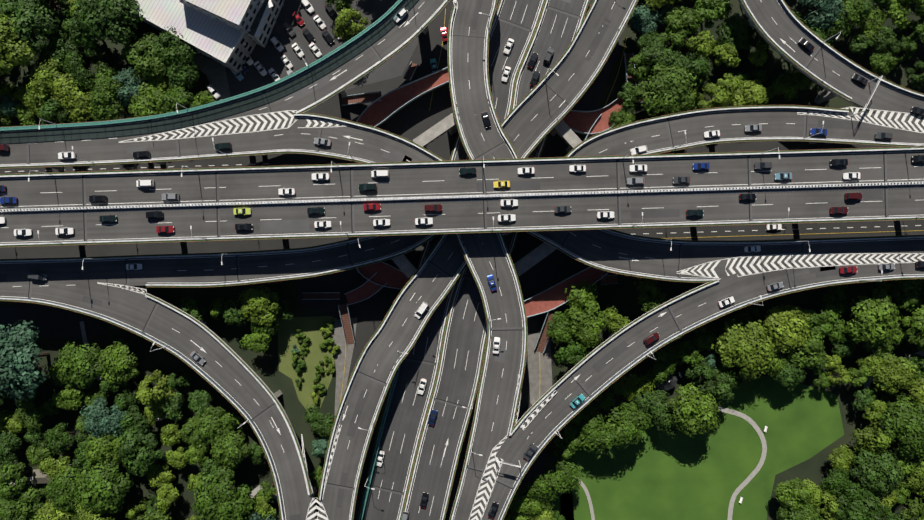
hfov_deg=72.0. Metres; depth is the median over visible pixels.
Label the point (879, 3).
tree
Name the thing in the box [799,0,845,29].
tree
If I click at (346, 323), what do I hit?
staircase
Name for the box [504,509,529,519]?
tree
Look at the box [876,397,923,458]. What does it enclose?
tree
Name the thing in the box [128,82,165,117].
tree
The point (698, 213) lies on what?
car
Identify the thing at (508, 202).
car
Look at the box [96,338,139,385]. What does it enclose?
tree
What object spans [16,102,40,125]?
tree
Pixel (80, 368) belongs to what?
tree
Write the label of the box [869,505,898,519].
tree
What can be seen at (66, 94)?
tree
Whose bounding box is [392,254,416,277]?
pier cap
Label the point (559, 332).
tree
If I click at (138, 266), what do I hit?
car
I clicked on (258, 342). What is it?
tree
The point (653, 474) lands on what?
lawn
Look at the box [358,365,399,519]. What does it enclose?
barrier
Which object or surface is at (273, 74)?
car
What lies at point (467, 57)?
road
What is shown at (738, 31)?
tree
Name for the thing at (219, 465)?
tree
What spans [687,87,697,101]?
tree
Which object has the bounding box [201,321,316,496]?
columns
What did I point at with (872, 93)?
gantry
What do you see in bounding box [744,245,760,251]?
car
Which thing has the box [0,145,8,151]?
car
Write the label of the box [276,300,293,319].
tree
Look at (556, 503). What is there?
tree
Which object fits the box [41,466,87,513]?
tree
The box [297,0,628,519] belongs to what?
street
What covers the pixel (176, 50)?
tree
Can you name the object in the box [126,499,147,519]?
tree
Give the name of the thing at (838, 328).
tree
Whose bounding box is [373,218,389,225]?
car
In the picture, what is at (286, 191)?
car
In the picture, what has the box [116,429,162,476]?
tree
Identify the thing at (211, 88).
car
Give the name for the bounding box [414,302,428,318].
car
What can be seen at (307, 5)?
car
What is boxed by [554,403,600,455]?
tree
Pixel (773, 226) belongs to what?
car
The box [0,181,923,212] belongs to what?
median
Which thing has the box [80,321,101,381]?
park path
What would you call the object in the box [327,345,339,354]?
tree
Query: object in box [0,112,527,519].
road
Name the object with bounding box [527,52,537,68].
car
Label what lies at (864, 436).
tree
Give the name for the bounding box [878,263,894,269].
car
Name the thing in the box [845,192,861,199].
car
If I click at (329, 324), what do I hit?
tree
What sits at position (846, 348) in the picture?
tree
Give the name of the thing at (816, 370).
tree
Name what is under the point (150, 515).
tree
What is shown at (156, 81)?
tree
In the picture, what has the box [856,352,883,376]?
tree
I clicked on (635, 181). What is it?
car
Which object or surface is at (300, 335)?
tree
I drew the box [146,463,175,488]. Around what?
tree
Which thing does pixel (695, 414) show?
tree
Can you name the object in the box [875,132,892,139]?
car
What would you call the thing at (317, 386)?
tree
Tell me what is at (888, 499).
tree
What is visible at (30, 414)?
tree
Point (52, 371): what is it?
tree
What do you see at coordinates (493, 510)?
car
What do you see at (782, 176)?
car
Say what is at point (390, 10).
barrier
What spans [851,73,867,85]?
car
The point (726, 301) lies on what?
car
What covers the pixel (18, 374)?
tree
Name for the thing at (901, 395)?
tree
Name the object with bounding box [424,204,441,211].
car
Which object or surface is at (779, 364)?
tree
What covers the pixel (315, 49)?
car
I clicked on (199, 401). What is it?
tree
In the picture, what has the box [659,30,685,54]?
tree
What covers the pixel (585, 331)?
tree
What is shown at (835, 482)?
tree
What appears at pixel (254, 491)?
park path
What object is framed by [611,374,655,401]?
tree
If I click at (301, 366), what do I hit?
tree
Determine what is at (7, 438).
tree
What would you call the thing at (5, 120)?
tree
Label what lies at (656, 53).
tree
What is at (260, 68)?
car
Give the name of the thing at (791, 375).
tree
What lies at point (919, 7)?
tree
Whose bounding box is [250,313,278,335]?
tree
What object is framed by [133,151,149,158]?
car
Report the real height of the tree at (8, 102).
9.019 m
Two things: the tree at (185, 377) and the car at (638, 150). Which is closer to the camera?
the car at (638, 150)
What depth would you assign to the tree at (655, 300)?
189.91 m
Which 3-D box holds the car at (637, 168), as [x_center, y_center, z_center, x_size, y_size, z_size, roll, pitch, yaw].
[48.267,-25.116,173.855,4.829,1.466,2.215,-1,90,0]
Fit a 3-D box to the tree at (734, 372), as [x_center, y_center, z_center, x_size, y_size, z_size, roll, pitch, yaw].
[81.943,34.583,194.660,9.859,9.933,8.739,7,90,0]
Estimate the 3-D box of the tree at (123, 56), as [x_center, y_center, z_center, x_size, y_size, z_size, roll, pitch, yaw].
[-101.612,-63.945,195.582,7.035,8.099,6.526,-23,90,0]
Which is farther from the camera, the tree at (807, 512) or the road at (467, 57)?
the tree at (807, 512)
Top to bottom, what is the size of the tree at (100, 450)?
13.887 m
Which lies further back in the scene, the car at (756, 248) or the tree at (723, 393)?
the tree at (723, 393)
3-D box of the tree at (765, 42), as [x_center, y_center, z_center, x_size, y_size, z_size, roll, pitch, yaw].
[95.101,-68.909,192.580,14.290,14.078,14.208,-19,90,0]
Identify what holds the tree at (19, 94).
on the ground at (622, 294)
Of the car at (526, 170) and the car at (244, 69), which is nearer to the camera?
the car at (526, 170)
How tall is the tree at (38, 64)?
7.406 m
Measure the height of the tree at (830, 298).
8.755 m
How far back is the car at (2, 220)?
173.75 m
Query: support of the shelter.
on the ground at (622, 294)
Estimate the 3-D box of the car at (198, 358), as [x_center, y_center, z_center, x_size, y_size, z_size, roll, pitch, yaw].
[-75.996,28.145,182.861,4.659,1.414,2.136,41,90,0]
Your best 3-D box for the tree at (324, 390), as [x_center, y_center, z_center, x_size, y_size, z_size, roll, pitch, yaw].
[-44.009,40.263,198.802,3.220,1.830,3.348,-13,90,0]
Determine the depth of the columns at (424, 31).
196.90 m
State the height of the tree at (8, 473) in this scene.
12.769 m
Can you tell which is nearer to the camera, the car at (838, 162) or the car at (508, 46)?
the car at (838, 162)
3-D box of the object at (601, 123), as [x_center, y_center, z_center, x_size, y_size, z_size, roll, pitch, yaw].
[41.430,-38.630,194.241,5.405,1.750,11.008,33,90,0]
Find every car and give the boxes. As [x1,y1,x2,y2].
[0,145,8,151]
[0,185,5,191]
[0,196,16,203]
[0,217,4,223]
[13,228,31,235]
[28,272,46,280]
[55,227,73,234]
[58,152,75,159]
[89,195,106,202]
[99,215,116,221]
[126,263,141,269]
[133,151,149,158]
[136,179,153,186]
[145,211,162,218]
[156,225,173,232]
[162,193,178,199]
[190,351,205,364]
[207,84,220,98]
[215,143,231,150]
[231,70,243,80]
[233,207,250,214]
[235,223,252,230]
[241,64,248,72]
[245,55,253,64]
[254,61,266,75]
[268,68,279,80]
[270,36,283,51]
[278,188,294,194]
[280,55,292,68]
[282,22,295,36]
[291,42,303,57]
[292,11,304,25]
[301,0,313,13]
[302,27,314,42]
[307,207,324,214]
[309,42,321,57]
[312,173,328,179]
[313,15,325,29]
[314,137,330,145]
[314,220,330,227]
[321,29,333,43]
[324,4,337,18]
[359,183,376,191]
[363,203,380,210]
[371,170,388,177]
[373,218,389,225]
[376,450,384,466]
[393,7,407,22]
[401,511,408,519]
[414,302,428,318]
[415,217,432,224]
[417,378,426,394]
[420,492,427,507]
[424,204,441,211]
[428,409,436,425]
[430,58,437,72]
[441,27,447,41]
[459,167,475,174]
[481,111,490,127]
[487,275,496,290]
[488,501,498,518]
[492,337,499,353]
[493,181,509,187]
[498,214,515,221]
[500,199,517,206]
[501,66,510,81]
[503,38,513,53]
[518,167,534,174]
[523,443,537,460]
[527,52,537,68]
[530,71,539,86]
[543,47,553,63]
[554,205,570,212]
[569,165,585,171]
[570,394,584,408]
[597,211,613,218]
[627,177,644,184]
[629,164,647,171]
[630,145,647,154]
[643,332,659,344]
[673,176,689,183]
[686,209,703,216]
[692,162,709,169]
[704,130,720,137]
[718,296,734,306]
[739,193,755,200]
[744,124,761,131]
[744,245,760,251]
[754,162,771,168]
[766,224,781,229]
[767,282,783,290]
[774,173,792,179]
[798,38,814,51]
[810,128,827,135]
[830,158,847,165]
[830,206,847,213]
[840,266,856,273]
[843,172,860,179]
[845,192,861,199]
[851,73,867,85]
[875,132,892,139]
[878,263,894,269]
[910,107,923,116]
[911,155,923,162]
[916,261,923,267]
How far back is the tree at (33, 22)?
184.01 m
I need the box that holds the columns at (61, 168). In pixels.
[48,155,262,169]
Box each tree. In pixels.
[0,0,59,53]
[0,14,39,75]
[0,83,13,98]
[0,94,19,117]
[0,97,13,126]
[0,320,49,401]
[0,386,9,416]
[0,410,24,434]
[0,428,22,465]
[0,462,29,498]
[0,496,29,519]
[12,85,28,102]
[14,484,43,516]
[15,392,46,433]
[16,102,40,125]
[22,56,62,116]
[24,430,46,447]
[25,441,55,466]
[30,379,43,391]
[32,61,47,75]
[35,499,76,519]
[37,455,72,477]
[38,96,77,124]
[39,0,69,19]
[40,30,79,71]
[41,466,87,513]
[43,423,75,454]
[47,360,67,385]
[48,70,94,122]
[49,384,84,410]
[56,342,105,388]
[60,18,73,39]
[61,47,95,90]
[65,0,79,15]
[68,0,142,46]
[69,12,105,49]
[72,448,95,474]
[72,460,133,515]
[74,498,115,519]
[75,408,88,432]
[75,431,92,450]
[80,396,126,439]
[84,43,112,65]
[84,386,109,409]
[84,431,124,467]
[89,74,125,120]
[94,61,119,81]
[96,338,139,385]
[99,373,130,396]
[111,67,146,106]
[112,388,137,412]
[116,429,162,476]
[118,405,149,438]
[120,43,142,64]
[123,33,169,81]
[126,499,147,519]
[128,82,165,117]
[134,509,171,519]
[135,369,176,410]
[143,405,163,425]
[145,495,170,514]
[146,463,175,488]
[147,73,170,93]
[150,25,196,72]
[155,483,178,511]
[160,84,195,112]
[160,391,184,421]
[160,422,181,446]
[162,446,189,469]
[164,59,200,89]
[167,368,191,391]
[180,296,205,321]
[181,415,201,446]
[185,444,208,465]
[187,390,213,417]
[187,473,202,491]
[190,90,214,106]
[191,465,259,519]
[194,405,236,444]
[200,457,219,479]
[207,298,229,320]
[210,430,251,467]
[213,459,231,468]
[223,298,245,325]
[232,415,242,430]
[239,285,279,325]
[239,330,270,353]
[243,510,277,519]
[247,441,264,464]
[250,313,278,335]
[251,494,276,518]
[257,480,275,500]
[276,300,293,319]
[291,344,299,353]
[291,351,302,361]
[291,362,305,372]
[295,328,305,338]
[295,377,303,386]
[297,355,305,363]
[298,337,309,346]
[300,345,308,354]
[304,404,335,438]
[309,465,321,489]
[311,390,321,403]
[311,438,328,457]
[312,378,323,389]
[314,360,323,372]
[315,371,323,379]
[317,384,326,393]
[319,342,331,350]
[320,321,331,335]
[323,333,334,344]
[324,355,331,365]
[325,0,355,11]
[325,363,335,373]
[326,319,334,329]
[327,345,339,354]
[332,7,368,42]
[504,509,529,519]
[508,484,554,517]
[522,460,580,501]
[529,510,553,519]
[541,488,573,519]
[545,311,575,344]
[551,441,576,459]
[553,509,565,519]
[554,339,587,365]
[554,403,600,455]
[564,278,610,352]
[580,406,655,454]
[601,304,631,333]
[608,108,635,127]
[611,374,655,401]
[617,82,638,111]
[618,400,638,419]
[627,54,653,82]
[628,3,658,33]
[632,62,701,115]
[633,390,652,416]
[634,277,667,312]
[635,30,663,51]
[639,40,693,75]
[644,0,680,10]
[644,390,678,438]
[645,344,677,385]
[648,2,671,24]
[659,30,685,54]
[664,5,701,38]
[667,383,720,437]
[674,340,703,366]
[683,51,711,90]
[684,356,713,385]
[685,30,716,57]
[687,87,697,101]
[693,0,731,28]
[696,83,731,108]
[696,367,735,404]
[703,352,719,371]
[711,318,776,380]
[713,42,740,66]
[715,14,755,49]
[716,73,741,98]
[718,362,747,388]
[723,314,742,332]
[731,79,768,105]
[732,72,750,83]
[737,306,761,326]
[748,41,768,66]
[758,10,808,48]
[762,88,773,103]
[762,304,810,355]
[764,339,788,376]
[767,70,815,100]
[773,355,806,391]
[774,477,812,511]
[776,500,823,519]
[780,27,832,73]
[786,305,814,326]
[787,333,826,369]
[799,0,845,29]
[802,478,821,507]
[806,305,838,338]
[812,0,868,40]
[812,356,826,374]
[812,484,840,514]
[813,373,830,388]
[820,467,855,496]
[820,511,842,519]
[822,284,849,321]
[824,355,842,371]
[825,364,851,385]
[827,444,855,472]
[829,319,846,341]
[831,333,855,356]
[833,483,882,519]
[844,292,902,347]
[845,0,874,24]
[847,364,870,387]
[849,35,872,54]
[850,421,890,454]
[850,449,903,495]
[851,389,874,410]
[853,3,885,44]
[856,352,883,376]
[862,339,893,361]
[862,399,886,422]
[866,386,880,400]
[869,0,893,6]
[869,51,898,74]
[869,352,920,393]
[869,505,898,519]
[870,25,897,52]
[870,281,892,301]
[872,488,897,515]
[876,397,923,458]
[880,0,910,29]
[880,387,910,409]
[881,488,905,508]
[888,279,923,311]
[888,451,915,480]
[890,40,917,61]
[890,324,906,343]
[894,477,915,497]
[896,18,923,43]
[897,0,923,15]
[899,497,923,519]
[901,305,923,350]
[902,353,923,379]
[904,375,923,406]
[904,458,923,498]
[906,60,923,87]
[906,451,923,468]
[916,17,923,47]
[918,279,923,307]
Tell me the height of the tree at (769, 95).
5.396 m
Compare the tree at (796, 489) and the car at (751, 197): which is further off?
the tree at (796, 489)
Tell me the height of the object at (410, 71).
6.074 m
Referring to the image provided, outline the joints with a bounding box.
[0,5,922,492]
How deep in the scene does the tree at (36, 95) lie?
187.76 m
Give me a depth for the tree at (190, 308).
190.33 m
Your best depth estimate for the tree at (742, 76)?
193.98 m
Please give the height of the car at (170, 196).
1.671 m
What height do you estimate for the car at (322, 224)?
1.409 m
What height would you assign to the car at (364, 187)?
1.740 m
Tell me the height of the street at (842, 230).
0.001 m
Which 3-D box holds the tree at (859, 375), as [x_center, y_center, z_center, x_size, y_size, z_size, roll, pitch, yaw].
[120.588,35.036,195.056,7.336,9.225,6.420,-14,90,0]
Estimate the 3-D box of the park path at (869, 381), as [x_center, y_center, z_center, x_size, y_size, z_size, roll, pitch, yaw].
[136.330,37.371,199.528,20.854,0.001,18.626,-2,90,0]
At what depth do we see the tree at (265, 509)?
191.49 m
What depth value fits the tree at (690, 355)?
191.03 m
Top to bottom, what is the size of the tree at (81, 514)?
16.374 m
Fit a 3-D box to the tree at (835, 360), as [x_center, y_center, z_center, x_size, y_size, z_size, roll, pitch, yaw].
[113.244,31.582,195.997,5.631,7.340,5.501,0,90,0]
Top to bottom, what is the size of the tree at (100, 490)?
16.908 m
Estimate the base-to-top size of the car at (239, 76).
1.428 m
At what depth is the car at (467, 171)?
173.64 m
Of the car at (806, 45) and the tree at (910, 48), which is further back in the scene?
the tree at (910, 48)
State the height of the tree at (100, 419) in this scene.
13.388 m
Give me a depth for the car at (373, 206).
173.60 m
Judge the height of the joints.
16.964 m
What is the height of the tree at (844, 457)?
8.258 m
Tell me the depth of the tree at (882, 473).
187.40 m
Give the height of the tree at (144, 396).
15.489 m
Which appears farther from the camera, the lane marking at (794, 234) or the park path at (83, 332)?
the park path at (83, 332)
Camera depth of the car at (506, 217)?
173.59 m
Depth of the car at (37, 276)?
181.97 m
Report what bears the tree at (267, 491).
on the ground at (622, 294)
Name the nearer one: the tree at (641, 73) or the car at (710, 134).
the car at (710, 134)
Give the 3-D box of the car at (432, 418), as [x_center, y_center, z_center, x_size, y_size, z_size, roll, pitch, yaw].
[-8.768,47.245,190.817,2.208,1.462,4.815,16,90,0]
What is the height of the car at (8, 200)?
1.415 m
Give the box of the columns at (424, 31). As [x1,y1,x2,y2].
[340,26,428,95]
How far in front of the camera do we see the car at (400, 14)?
181.43 m
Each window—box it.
[136,16,234,71]
[180,0,243,32]
[229,34,255,70]
[241,0,260,31]
[259,0,283,44]
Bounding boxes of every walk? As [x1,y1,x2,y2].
[330,317,356,418]
[527,333,551,406]
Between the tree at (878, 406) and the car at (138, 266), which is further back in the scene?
the tree at (878, 406)
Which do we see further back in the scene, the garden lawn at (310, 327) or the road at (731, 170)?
the garden lawn at (310, 327)
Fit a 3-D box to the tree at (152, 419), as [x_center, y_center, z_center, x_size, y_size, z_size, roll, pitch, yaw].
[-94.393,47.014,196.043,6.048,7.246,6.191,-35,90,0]
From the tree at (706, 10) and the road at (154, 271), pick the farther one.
the tree at (706, 10)
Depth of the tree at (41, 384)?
195.33 m
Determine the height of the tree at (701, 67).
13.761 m
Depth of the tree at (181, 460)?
192.92 m
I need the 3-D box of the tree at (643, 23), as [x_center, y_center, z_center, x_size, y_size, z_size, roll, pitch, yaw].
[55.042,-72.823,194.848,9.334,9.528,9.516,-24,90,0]
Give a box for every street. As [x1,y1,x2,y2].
[0,141,923,258]
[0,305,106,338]
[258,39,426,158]
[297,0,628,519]
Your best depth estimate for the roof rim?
187.90 m
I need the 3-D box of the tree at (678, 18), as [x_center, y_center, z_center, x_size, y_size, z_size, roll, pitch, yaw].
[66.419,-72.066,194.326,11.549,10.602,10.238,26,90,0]
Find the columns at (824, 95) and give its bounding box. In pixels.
[748,22,835,103]
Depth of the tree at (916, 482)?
190.62 m
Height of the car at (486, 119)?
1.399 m
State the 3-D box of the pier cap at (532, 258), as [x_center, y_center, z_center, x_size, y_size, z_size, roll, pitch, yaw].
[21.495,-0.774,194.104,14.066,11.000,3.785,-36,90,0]
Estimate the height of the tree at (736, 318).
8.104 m
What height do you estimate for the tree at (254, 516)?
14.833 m
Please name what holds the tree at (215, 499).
on the ground at (622, 294)
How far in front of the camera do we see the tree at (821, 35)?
187.66 m
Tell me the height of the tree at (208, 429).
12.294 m
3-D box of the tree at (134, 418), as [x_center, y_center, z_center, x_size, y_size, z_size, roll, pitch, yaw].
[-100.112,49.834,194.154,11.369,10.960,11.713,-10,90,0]
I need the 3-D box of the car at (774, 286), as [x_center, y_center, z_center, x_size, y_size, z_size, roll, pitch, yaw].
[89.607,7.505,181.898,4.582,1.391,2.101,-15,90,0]
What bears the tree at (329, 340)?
on the garden lawn at (310, 327)
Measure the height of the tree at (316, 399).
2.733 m
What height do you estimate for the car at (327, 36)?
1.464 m
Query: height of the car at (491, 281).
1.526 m
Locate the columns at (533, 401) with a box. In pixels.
[531,332,613,404]
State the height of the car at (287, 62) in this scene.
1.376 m
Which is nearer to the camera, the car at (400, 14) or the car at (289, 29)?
the car at (400, 14)
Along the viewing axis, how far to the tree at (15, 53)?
182.77 m
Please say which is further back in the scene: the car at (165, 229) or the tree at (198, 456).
the tree at (198, 456)
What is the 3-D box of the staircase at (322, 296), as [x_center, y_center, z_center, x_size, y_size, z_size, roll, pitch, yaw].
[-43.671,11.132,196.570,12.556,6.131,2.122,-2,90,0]
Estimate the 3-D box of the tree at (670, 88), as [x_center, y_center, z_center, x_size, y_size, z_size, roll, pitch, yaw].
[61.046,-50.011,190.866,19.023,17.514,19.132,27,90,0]
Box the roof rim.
[136,0,263,62]
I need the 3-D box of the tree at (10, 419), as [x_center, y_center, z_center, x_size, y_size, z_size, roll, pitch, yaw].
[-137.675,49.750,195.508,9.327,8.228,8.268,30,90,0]
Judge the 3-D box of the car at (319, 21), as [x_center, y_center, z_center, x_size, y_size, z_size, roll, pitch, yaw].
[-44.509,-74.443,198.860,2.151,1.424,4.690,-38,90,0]
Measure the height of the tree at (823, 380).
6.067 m
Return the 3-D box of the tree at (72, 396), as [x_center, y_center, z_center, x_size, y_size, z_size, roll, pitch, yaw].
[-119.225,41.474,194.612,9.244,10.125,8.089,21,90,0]
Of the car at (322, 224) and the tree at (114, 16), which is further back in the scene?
the tree at (114, 16)
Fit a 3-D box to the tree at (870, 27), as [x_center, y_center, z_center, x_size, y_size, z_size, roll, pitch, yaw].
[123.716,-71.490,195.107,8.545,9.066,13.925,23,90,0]
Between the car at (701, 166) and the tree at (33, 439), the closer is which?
the car at (701, 166)
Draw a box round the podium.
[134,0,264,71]
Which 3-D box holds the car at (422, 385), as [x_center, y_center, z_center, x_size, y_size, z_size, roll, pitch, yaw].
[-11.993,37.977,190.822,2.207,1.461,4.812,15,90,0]
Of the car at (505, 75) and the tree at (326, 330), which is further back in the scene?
the tree at (326, 330)
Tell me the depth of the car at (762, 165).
173.49 m
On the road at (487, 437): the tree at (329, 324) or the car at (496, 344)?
the car at (496, 344)
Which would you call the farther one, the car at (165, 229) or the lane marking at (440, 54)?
the lane marking at (440, 54)
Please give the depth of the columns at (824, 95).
194.84 m
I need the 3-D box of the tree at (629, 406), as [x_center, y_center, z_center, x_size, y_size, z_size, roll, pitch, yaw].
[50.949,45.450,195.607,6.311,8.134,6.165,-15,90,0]
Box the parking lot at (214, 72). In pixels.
[191,52,230,99]
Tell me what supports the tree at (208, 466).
on the ground at (622, 294)
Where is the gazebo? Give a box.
[653,366,676,390]
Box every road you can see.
[0,0,449,154]
[0,0,637,286]
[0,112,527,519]
[0,146,923,246]
[0,267,315,519]
[318,105,923,519]
[357,0,544,519]
[403,0,589,519]
[447,0,923,281]
[466,247,923,519]
[738,0,923,127]
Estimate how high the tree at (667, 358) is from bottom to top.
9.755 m
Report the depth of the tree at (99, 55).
193.12 m
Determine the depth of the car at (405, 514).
189.89 m
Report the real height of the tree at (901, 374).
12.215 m
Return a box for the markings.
[0,0,923,519]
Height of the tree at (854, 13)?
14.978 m
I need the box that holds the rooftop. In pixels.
[179,0,261,33]
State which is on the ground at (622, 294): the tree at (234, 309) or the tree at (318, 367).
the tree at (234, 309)
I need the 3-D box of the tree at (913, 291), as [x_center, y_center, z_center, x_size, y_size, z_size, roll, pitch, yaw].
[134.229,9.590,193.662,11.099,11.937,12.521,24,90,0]
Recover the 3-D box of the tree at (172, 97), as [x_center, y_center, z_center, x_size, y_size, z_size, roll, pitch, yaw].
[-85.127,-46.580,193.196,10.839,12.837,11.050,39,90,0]
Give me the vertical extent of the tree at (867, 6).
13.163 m
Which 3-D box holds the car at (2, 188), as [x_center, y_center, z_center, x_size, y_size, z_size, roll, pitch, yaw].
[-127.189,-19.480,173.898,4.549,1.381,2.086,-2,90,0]
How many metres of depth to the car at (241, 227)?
173.62 m
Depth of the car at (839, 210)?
173.60 m
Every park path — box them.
[8,435,117,484]
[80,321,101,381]
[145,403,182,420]
[233,485,260,501]
[260,486,277,501]
[578,478,594,519]
[716,406,766,519]
[864,351,923,388]
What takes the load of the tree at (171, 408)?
on the ground at (622, 294)
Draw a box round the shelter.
[33,469,52,483]
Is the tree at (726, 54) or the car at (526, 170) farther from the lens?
the tree at (726, 54)
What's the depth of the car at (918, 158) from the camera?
173.63 m
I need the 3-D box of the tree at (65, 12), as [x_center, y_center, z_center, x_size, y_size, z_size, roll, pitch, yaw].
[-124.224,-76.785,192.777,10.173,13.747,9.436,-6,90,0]
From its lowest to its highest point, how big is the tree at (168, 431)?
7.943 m
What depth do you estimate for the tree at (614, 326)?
191.64 m
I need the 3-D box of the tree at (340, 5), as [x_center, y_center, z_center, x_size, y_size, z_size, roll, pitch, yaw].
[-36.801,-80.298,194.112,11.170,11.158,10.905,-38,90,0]
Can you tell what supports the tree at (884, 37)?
on the ground at (622, 294)
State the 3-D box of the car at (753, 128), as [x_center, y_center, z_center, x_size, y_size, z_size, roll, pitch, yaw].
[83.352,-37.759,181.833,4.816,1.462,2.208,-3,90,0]
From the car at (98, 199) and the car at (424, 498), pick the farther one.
the car at (424, 498)
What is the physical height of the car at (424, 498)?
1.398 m
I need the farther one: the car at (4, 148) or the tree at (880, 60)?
the tree at (880, 60)
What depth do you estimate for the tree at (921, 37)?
191.48 m
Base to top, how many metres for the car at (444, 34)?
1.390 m
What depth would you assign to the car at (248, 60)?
198.52 m
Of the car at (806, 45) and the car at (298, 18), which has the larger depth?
the car at (298, 18)
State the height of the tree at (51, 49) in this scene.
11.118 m
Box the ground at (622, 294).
[0,0,923,519]
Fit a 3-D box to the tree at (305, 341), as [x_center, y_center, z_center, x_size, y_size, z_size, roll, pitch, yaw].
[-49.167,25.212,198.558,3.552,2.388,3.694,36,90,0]
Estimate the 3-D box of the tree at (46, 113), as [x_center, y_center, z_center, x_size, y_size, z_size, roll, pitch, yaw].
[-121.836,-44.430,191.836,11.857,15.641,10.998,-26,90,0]
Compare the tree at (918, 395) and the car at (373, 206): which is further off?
the tree at (918, 395)
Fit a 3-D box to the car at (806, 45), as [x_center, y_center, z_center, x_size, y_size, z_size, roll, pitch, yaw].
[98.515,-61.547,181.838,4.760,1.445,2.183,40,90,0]
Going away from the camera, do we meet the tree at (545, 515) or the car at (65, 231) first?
the car at (65, 231)
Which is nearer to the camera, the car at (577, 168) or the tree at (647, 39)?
the car at (577, 168)
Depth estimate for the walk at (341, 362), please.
199.59 m
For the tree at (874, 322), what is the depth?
186.50 m
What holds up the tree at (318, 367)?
on the garden lawn at (310, 327)
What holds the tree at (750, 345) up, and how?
on the ground at (622, 294)
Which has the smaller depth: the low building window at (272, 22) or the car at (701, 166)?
the car at (701, 166)
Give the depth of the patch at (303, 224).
182.57 m
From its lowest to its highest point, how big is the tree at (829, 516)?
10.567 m
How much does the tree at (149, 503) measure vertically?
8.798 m
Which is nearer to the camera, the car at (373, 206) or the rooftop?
the car at (373, 206)
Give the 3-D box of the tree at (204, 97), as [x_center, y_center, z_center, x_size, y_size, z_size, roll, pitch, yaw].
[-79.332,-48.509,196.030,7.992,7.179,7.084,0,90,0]
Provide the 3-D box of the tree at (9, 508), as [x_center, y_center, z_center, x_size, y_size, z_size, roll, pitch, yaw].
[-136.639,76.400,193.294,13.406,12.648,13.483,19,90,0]
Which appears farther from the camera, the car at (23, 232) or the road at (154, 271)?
the road at (154, 271)
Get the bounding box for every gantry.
[495,455,520,467]
[851,75,882,115]
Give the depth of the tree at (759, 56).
192.09 m
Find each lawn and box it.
[277,316,336,412]
[560,376,843,519]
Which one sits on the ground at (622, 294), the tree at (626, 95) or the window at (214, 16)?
the tree at (626, 95)
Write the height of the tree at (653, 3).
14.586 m
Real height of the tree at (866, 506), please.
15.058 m
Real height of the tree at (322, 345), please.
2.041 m
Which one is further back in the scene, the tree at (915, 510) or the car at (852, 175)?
the tree at (915, 510)
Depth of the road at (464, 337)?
191.56 m
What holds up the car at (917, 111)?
on the road at (820, 72)
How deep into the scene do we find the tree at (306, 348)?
198.30 m
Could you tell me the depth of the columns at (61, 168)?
197.37 m
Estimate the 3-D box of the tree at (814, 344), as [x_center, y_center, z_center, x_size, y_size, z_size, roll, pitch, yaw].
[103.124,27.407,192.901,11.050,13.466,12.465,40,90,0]
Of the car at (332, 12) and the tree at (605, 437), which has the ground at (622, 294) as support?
the tree at (605, 437)
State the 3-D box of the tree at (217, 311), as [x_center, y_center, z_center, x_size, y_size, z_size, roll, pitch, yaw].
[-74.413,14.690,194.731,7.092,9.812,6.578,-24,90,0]
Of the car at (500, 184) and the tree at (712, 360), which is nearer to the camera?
the car at (500, 184)
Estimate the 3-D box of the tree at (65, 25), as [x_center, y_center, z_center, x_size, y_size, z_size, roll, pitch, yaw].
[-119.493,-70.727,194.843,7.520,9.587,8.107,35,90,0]
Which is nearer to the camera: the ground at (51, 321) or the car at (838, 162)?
the car at (838, 162)
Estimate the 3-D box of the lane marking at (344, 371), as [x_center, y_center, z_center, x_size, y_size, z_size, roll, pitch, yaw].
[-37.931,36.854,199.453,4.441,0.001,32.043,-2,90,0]
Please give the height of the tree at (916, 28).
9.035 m
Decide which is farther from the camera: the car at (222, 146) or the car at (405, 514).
the car at (405, 514)
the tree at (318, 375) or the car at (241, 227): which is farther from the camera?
the tree at (318, 375)
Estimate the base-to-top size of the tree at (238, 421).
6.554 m
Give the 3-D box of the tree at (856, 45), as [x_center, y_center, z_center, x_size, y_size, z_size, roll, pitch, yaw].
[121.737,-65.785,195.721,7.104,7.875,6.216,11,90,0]

